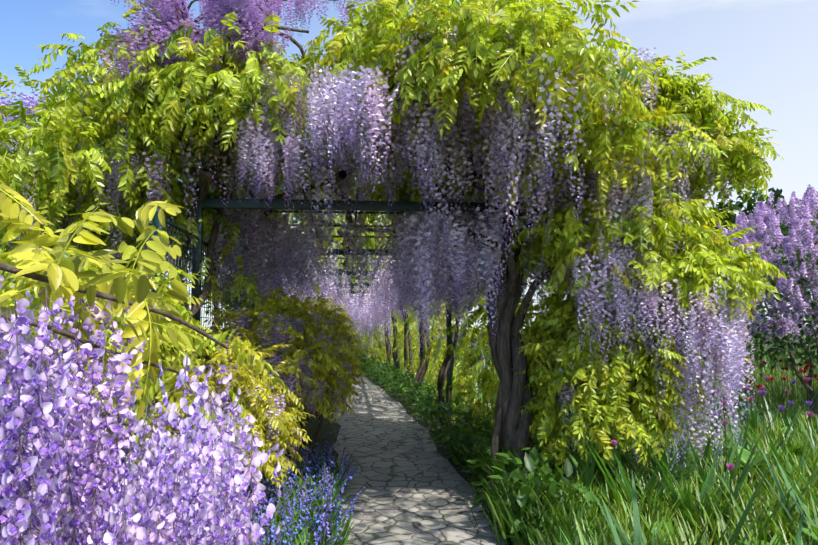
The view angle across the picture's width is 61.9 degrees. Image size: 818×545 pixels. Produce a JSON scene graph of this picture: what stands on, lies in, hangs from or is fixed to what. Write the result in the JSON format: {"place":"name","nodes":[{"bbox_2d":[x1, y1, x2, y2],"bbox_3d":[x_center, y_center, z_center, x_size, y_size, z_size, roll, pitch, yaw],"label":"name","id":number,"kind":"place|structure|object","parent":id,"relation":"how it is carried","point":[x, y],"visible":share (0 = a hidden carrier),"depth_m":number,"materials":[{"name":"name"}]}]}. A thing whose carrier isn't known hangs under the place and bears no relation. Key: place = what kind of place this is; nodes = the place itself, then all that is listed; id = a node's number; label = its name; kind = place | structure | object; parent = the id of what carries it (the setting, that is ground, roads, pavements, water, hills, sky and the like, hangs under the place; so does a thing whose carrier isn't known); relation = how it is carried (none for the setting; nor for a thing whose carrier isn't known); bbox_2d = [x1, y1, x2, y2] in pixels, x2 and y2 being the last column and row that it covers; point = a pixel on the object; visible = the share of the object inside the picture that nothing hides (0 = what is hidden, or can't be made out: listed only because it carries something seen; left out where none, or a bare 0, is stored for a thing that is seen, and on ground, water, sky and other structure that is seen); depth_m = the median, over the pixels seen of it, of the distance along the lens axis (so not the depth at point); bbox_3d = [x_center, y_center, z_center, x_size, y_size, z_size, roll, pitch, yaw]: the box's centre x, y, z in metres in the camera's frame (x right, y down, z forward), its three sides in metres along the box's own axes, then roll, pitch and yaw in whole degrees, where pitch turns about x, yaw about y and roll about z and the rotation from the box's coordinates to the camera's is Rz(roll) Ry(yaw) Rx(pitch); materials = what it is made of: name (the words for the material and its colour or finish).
{"place":"outdoors","nodes":[
{"label":"outdoors","id":0,"kind":"place"},
{"bbox_2d":[0,0,817,328],"label":"sky","id":1,"kind":"structure","parent":0,"point":[767,49],"materials":[{"name":"blue"}]},
{"bbox_2d":[333,372,504,544],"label":"stone path","id":2,"kind":"structure","parent":0,"point":[376,432],"depth_m":6.97,"materials":[{"name":"grey stone"}]},
{"bbox_2d":[202,329,817,544],"bbox_3d":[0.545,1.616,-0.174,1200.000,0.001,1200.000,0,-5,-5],"label":"ground","id":3,"kind":"structure","parent":0,"point":[311,427],"depth_m":11.09,"materials":[{"name":"green plant"}]},
{"bbox_2d":[1,358,262,544],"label":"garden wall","id":4,"kind":"structure","parent":3,"relation":"on","point":[69,506],"depth_m":3.97,"materials":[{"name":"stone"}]},
{"bbox_2d":[152,211,280,363],"bbox_3d":[-2.773,0.987,15.510,0.060,1.170,21.290,0,-5,-5],"label":"lattice panel","id":5,"kind":"object","parent":4,"relation":"on","point":[157,224],"visible":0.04,"depth_m":6.00,"materials":[{"name":"paint"}]},
{"bbox_2d":[0,184,287,544],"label":"wisteria","id":6,"kind":"object","parent":3,"relation":"on","point":[157,519],"depth_m":1.33,"materials":[{"name":"purple plant"}]},
{"bbox_2d":[118,437,364,544],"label":"bluebell","id":7,"kind":"object","parent":3,"relation":"on","point":[322,522],"depth_m":5.17,"materials":[{"name":"blue plant"}]},
{"bbox_2d":[189,182,514,410],"bbox_3d":[-2.433,2.438,28.199,3.000,2.912,44.600,0,-5,-5],"label":"pergola frame","id":8,"kind":"object","parent":3,"relation":"on","point":[279,204],"visible":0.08,"depth_m":6.46,"materials":[{"name":"paint"}]},
{"bbox_2d":[0,0,817,499],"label":"wisteria","id":9,"kind":"object","parent":8,"relation":"on","point":[440,66],"depth_m":5.73,"materials":[{"name":"green plant"}]},
{"bbox_2d":[0,0,755,543],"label":"wisteria flowers","id":10,"kind":"object","parent":3,"relation":"on","point":[436,252],"visible":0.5,"depth_m":5.83,"materials":[{"name":"purple plant"}]},
{"bbox_2d":[0,135,817,376],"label":"shrub leaves","id":11,"kind":"object","parent":3,"relation":"on","point":[782,344],"visible":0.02,"depth_m":12.78,"materials":[{"name":"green plant"}]},
{"bbox_2d":[696,184,817,341],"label":"lilac flowers","id":12,"kind":"object","parent":11,"relation":"attached to","point":[805,209],"visible":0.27,"depth_m":11.01,"materials":[{"name":"purple plant"}]},
{"bbox_2d":[312,354,594,544],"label":"ground cover plants","id":13,"kind":"object","parent":3,"relation":"on","point":[532,461],"visible":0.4,"depth_m":7.09,"materials":[{"name":"green plant"}]},
{"bbox_2d":[472,353,817,539],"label":"allium flowers","id":14,"kind":"object","parent":3,"relation":"on","point":[761,392],"visible":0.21,"depth_m":9.68,"materials":[{"name":"plant"}]},
{"bbox_2d":[407,340,817,544],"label":"meadow grass","id":15,"kind":"structure","parent":0,"point":[787,476],"depth_m":5.45,"materials":[{"name":"green plant"}]}
]}

